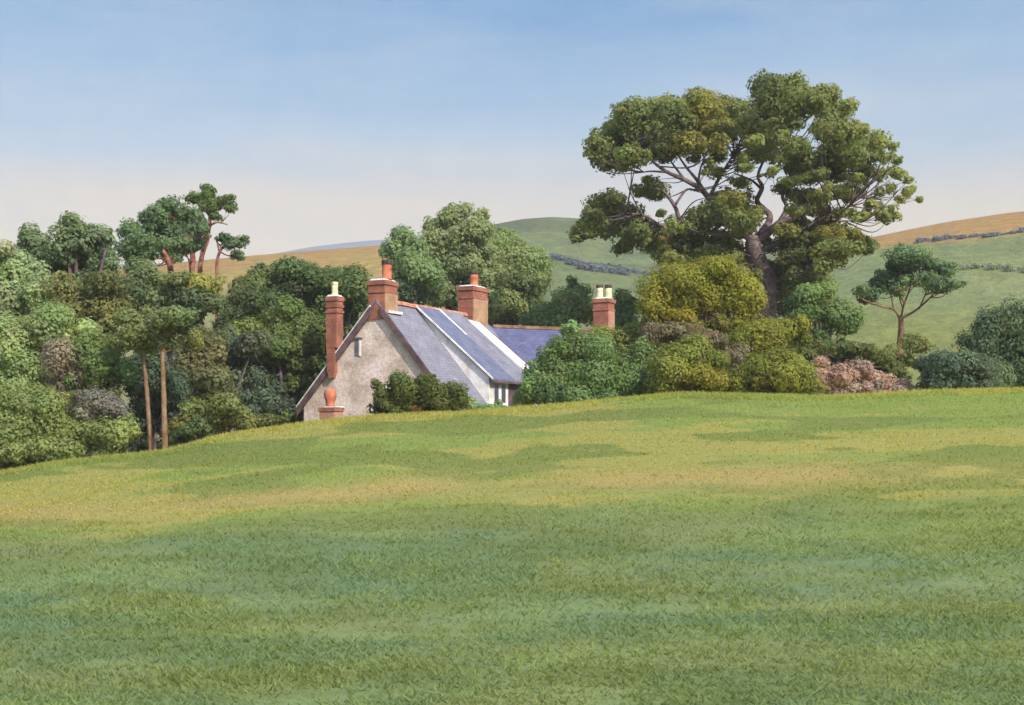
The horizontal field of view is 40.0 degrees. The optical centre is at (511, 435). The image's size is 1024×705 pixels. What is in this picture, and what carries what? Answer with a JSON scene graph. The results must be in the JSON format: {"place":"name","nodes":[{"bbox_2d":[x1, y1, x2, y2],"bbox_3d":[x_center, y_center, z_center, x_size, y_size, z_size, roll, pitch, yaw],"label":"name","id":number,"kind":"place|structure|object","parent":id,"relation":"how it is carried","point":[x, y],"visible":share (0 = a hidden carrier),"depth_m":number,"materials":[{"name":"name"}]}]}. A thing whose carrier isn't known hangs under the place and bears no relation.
{"place":"outdoors","nodes":[
{"label":"outdoors","id":0,"kind":"place"},
{"bbox_2d":[17,245,444,443],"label":"hill","id":1,"kind":"structure","parent":0,"point":[369,256],"depth_m":380.97,"materials":[{"name":"beige plant"}]},
{"bbox_2d":[119,238,418,266],"bbox_3d":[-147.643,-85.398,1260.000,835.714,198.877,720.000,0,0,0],"label":"hill","id":2,"kind":"structure","parent":0,"point":[356,244],"depth_m":1263.42,"materials":[{"name":"beige plant"}]},
{"bbox_2d":[0,386,1023,704],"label":"field","id":3,"kind":"structure","parent":0,"point":[534,494],"depth_m":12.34,"materials":[{"name":"green plant"}]},
{"bbox_2d":[0,238,53,383],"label":"tree","id":4,"kind":"object","parent":3,"relation":"on","point":[21,276],"visible":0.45,"depth_m":72.86,"materials":[{"name":"green plant"}]},
{"bbox_2d":[0,299,103,463],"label":"bank shrub","id":5,"kind":"object","parent":3,"relation":"on","point":[20,350],"visible":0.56,"depth_m":65.19,"materials":[{"name":"green plant"}]},
{"bbox_2d":[36,336,82,424],"bbox_3d":[-20.454,-1.530,63.548,2.502,5.962,2.315,0,0,26],"label":"bank shrub","id":6,"kind":"object","parent":3,"relation":"on","point":[60,364],"visible":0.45,"depth_m":63.16,"materials":[{"name":"grey plant"}]},
{"bbox_2d":[16,210,123,400],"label":"tree","id":7,"kind":"object","parent":3,"relation":"on","point":[78,247],"visible":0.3,"depth_m":79.22,"materials":[{"name":"green plant"}]},
{"bbox_2d":[0,378,142,469],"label":"bank shrub","id":8,"kind":"object","parent":3,"relation":"on","point":[33,421],"visible":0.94,"depth_m":61.31,"materials":[{"name":"green plant"}]},
{"bbox_2d":[37,269,139,401],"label":"tree","id":9,"kind":"object","parent":3,"relation":"on","point":[102,302],"visible":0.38,"depth_m":69.41,"materials":[{"name":"green plant"}]},
{"bbox_2d":[46,327,138,423],"bbox_3d":[-18.986,-1.836,63.995,4.375,6.228,2.809,0,0,0],"label":"bank shrub","id":10,"kind":"object","parent":3,"relation":"on","point":[102,359],"visible":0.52,"depth_m":63.36,"materials":[{"name":"green plant"}]},
{"bbox_2d":[72,385,135,456],"bbox_3d":[-18.258,-0.515,63.010,2.865,3.551,2.655,0,0,0],"label":"bank shrub","id":11,"kind":"object","parent":3,"relation":"on","point":[95,403],"visible":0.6,"depth_m":62.50,"materials":[{"name":"grey plant"}]},
{"bbox_2d":[103,304,160,450],"bbox_3d":[-16.526,-2.356,62.336,2.318,6.960,2.430,0,0,38],"label":"orange pine","id":12,"kind":"object","parent":3,"relation":"on","point":[131,321],"visible":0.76,"depth_m":61.97,"materials":[{"name":"green plant"}]},
{"bbox_2d":[109,217,183,272],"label":"scots pine","id":13,"kind":"object","parent":3,"relation":"on","point":[139,240],"visible":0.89,"depth_m":84.57,"materials":[{"name":"green plant"}]},
{"bbox_2d":[122,351,193,452],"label":"wood shrub","id":14,"kind":"object","parent":3,"relation":"on","point":[177,388],"visible":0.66,"depth_m":65.64,"materials":[{"name":"green plant"}]},
{"bbox_2d":[141,305,204,449],"bbox_3d":[-14.846,-2.231,61.449,2.759,6.854,2.512,0,0,0],"label":"orange pine","id":15,"kind":"object","parent":3,"relation":"on","point":[166,323],"visible":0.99,"depth_m":61.39,"materials":[{"name":"green plant"}]},
{"bbox_2d":[136,194,211,326],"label":"scots pine","id":16,"kind":"object","parent":3,"relation":"on","point":[184,230],"visible":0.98,"depth_m":86.70,"materials":[{"name":"green plant"}]},
{"bbox_2d":[117,255,233,449],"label":"tree","id":17,"kind":"object","parent":3,"relation":"on","point":[197,291],"visible":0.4,"depth_m":77.21,"materials":[{"name":"green plant"}]},
{"bbox_2d":[171,416,214,444],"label":"wood shrub","id":18,"kind":"object","parent":3,"relation":"on","point":[183,434],"visible":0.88,"depth_m":61.07,"materials":[{"name":"green plant"}]},
{"bbox_2d":[169,325,240,444],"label":"tree","id":19,"kind":"object","parent":3,"relation":"on","point":[206,376],"visible":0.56,"depth_m":71.00,"materials":[{"name":"green plant"}]},
{"bbox_2d":[182,183,237,324],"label":"scots pine","id":20,"kind":"object","parent":3,"relation":"on","point":[208,202],"visible":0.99,"depth_m":91.34,"materials":[{"name":"green plant"}]},
{"bbox_2d":[167,390,279,445],"bbox_3d":[-13.132,-0.771,63.036,5.190,2.520,2.689,0,0,10],"label":"wood shrub","id":21,"kind":"object","parent":3,"relation":"on","point":[223,413],"visible":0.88,"depth_m":62.77,"materials":[{"name":"green plant"}]},
{"bbox_2d":[214,231,249,324],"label":"scots pine","id":22,"kind":"object","parent":3,"relation":"on","point":[228,241],"visible":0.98,"depth_m":89.91,"materials":[{"name":"green plant"}]},
{"bbox_2d":[213,322,275,433],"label":"tree","id":23,"kind":"object","parent":3,"relation":"on","point":[241,347],"visible":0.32,"depth_m":73.53,"materials":[{"name":"green plant"}]},
{"bbox_2d":[208,267,286,367],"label":"tree","id":24,"kind":"object","parent":3,"relation":"on","point":[252,299],"visible":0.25,"depth_m":80.70,"materials":[{"name":"green plant"}]},
{"bbox_2d":[227,364,303,430],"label":"wood tree","id":25,"kind":"object","parent":3,"relation":"on","point":[266,400],"visible":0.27,"depth_m":77.99,"materials":[{"name":"green plant"}]},
{"bbox_2d":[218,294,326,431],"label":"tree","id":26,"kind":"object","parent":3,"relation":"on","point":[293,330],"visible":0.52,"depth_m":78.59,"materials":[{"name":"green plant"}]},
{"bbox_2d":[245,255,337,385],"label":"tree","id":27,"kind":"object","parent":3,"relation":"on","point":[289,276],"visible":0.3,"depth_m":82.50,"materials":[{"name":"green plant"}]},
{"bbox_2d":[318,388,344,418],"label":"urn on brick pedestal","id":28,"kind":"object","parent":3,"relation":"on","point":[331,410],"visible":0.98,"depth_m":70.25,"materials":[{"name":"ceramic"}]},
{"bbox_2d":[307,262,372,386],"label":"tree","id":29,"kind":"object","parent":3,"relation":"on","point":[352,289],"visible":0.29,"depth_m":81.94,"materials":[{"name":"green plant"}]},
{"bbox_2d":[378,224,446,304],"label":"grove tree","id":30,"kind":"object","parent":3,"relation":"on","point":[417,274],"visible":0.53,"depth_m":110.78,"materials":[{"name":"green plant"}]},
{"bbox_2d":[366,369,471,414],"bbox_3d":[-4.270,-1.780,63.887,4.868,2.499,2.722,0,0,0],"label":"round bush","id":31,"kind":"object","parent":3,"relation":"on","point":[404,393],"visible":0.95,"depth_m":63.46,"materials":[{"name":"green plant"}]},
{"bbox_2d":[296,260,617,421],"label":"cottage","id":32,"kind":"structure","parent":3,"relation":"on","point":[475,351],"depth_m":76.54,"materials":[{"name":"stone"}]},
{"bbox_2d":[354,337,361,355],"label":"slit window","id":33,"kind":"structure","parent":32,"relation":"in","point":[357,339],"depth_m":75.47,"materials":[{"name":"white glass"}]},
{"bbox_2d":[417,201,512,318],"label":"grove tree","id":34,"kind":"object","parent":3,"relation":"on","point":[458,250],"visible":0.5,"depth_m":115.99,"materials":[{"name":"green plant"}]},
{"bbox_2d":[465,396,509,410],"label":"hedge","id":35,"kind":"object","parent":3,"relation":"on","point":[476,406],"visible":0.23,"depth_m":65.77,"materials":[{"name":"green plant"}]},
{"bbox_2d":[483,226,555,325],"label":"grove tree","id":36,"kind":"object","parent":3,"relation":"on","point":[531,279],"visible":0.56,"depth_m":121.83,"materials":[{"name":"green plant"}]},
{"bbox_2d":[519,274,595,327],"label":"grove tree","id":37,"kind":"object","parent":3,"relation":"on","point":[573,301],"visible":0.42,"depth_m":104.82,"materials":[{"name":"green plant"}]},
{"bbox_2d":[558,320,582,336],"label":"sapling","id":38,"kind":"object","parent":3,"relation":"on","point":[568,328],"visible":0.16,"depth_m":71.65,"materials":[{"name":"green plant"}]},
{"bbox_2d":[512,328,662,405],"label":"leafy bush","id":39,"kind":"object","parent":3,"relation":"on","point":[579,367],"visible":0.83,"depth_m":66.25,"materials":[{"name":"green plant"}]},
{"bbox_2d":[587,322,641,362],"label":"leafy bush","id":40,"kind":"object","parent":3,"relation":"on","point":[624,335],"visible":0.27,"depth_m":70.57,"materials":[{"name":"green plant"}]},
{"bbox_2d":[613,288,642,328],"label":"grove tree","id":41,"kind":"object","parent":3,"relation":"on","point":[625,308],"visible":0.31,"depth_m":102.97,"materials":[{"name":"green plant"}]},
{"bbox_2d":[637,320,753,373],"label":"shrub","id":42,"kind":"object","parent":3,"relation":"on","point":[663,332],"visible":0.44,"depth_m":67.35,"materials":[{"name":"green plant"}]},
{"bbox_2d":[629,252,769,368],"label":"yellow bush","id":43,"kind":"object","parent":3,"relation":"on","point":[714,292],"visible":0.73,"depth_m":69.29,"materials":[{"name":"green plant"}]},
{"bbox_2d":[642,332,756,394],"bbox_3d":[8.766,-3.142,64.844,5.595,3.366,3.288,0,0,0],"label":"green shrub","id":44,"kind":"object","parent":3,"relation":"on","point":[687,363],"visible":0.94,"depth_m":64.46,"materials":[{"name":"green plant"}]},
{"bbox_2d":[566,68,923,347],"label":"spreading tree","id":45,"kind":"object","parent":3,"relation":"on","point":[763,125],"visible":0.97,"depth_m":95.54,"materials":[{"name":"green plant"}]},
{"bbox_2d":[729,313,814,387],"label":"yellow bush","id":46,"kind":"object","parent":3,"relation":"on","point":[758,336],"visible":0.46,"depth_m":68.44,"materials":[{"name":"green plant"}]},
{"bbox_2d":[738,346,828,394],"bbox_3d":[12.308,-2.819,64.425,3.077,2.618,3.553,0,0,-43],"label":"green shrub","id":47,"kind":"object","parent":3,"relation":"on","point":[788,372],"visible":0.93,"depth_m":63.87,"materials":[{"name":"green plant"}]},
{"bbox_2d":[781,280,868,364],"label":"green shrub","id":48,"kind":"object","parent":3,"relation":"on","point":[839,316],"visible":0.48,"depth_m":75.66,"materials":[{"name":"green plant"}]},
{"bbox_2d":[787,331,935,394],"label":"hedge shrub","id":49,"kind":"object","parent":3,"relation":"on","point":[885,359],"visible":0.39,"depth_m":70.71,"materials":[{"name":"green plant"}]},
{"bbox_2d":[810,355,914,395],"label":"pink shrub","id":50,"kind":"object","parent":3,"relation":"on","point":[845,377],"visible":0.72,"depth_m":65.56,"materials":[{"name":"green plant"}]},
{"bbox_2d":[850,242,966,370],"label":"stone pine","id":51,"kind":"object","parent":3,"relation":"on","point":[905,262],"visible":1,"depth_m":94.12,"materials":[{"name":"green plant"}]},
{"bbox_2d":[911,347,1002,389],"bbox_3d":[20.481,-2.857,65.233,4.211,2.432,2.954,0,0,0],"label":"dark shrub","id":52,"kind":"object","parent":3,"relation":"on","point":[962,369],"visible":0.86,"depth_m":64.57,"materials":[{"name":"green plant"}]},
{"bbox_2d":[951,294,1023,387],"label":"dark shrub","id":53,"kind":"object","parent":3,"relation":"on","point":[999,333],"visible":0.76,"depth_m":66.56,"materials":[{"name":"green plant"}]},
{"bbox_2d":[0,0,1023,264],"label":"sky","id":54,"kind":"structure","parent":0,"point":[327,122],"materials":[{"name":"blue"}]},
{"bbox_2d":[493,217,779,327],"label":"hill","id":55,"kind":"structure","parent":0,"point":[549,234],"depth_m":388.06,"materials":[{"name":"green plant"}]},
{"bbox_2d":[543,253,629,274],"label":"hedgerow","id":56,"kind":"object","parent":55,"relation":"on","point":[581,264],"visible":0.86,"depth_m":365.77,"materials":[{"name":"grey plant"}]},
{"bbox_2d":[594,262,658,274],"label":"hedgerow","id":57,"kind":"object","parent":55,"relation":"on","point":[626,268],"visible":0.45,"depth_m":370.26,"materials":[{"name":"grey plant"}]},
{"bbox_2d":[693,211,1023,387],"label":"hill","id":58,"kind":"structure","parent":0,"point":[941,321],"depth_m":285.90,"materials":[{"name":"green plant"}]},
{"bbox_2d":[913,227,1023,243],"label":"hedgerow","id":59,"kind":"object","parent":58,"relation":"on","point":[962,236],"visible":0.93,"depth_m":328.78,"materials":[{"name":"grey plant"}]},
{"bbox_2d":[951,261,1023,271],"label":"hedgerow","id":60,"kind":"object","parent":58,"relation":"on","point":[1001,266],"visible":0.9,"depth_m":293.40,"materials":[{"name":"green plant"}]}
]}

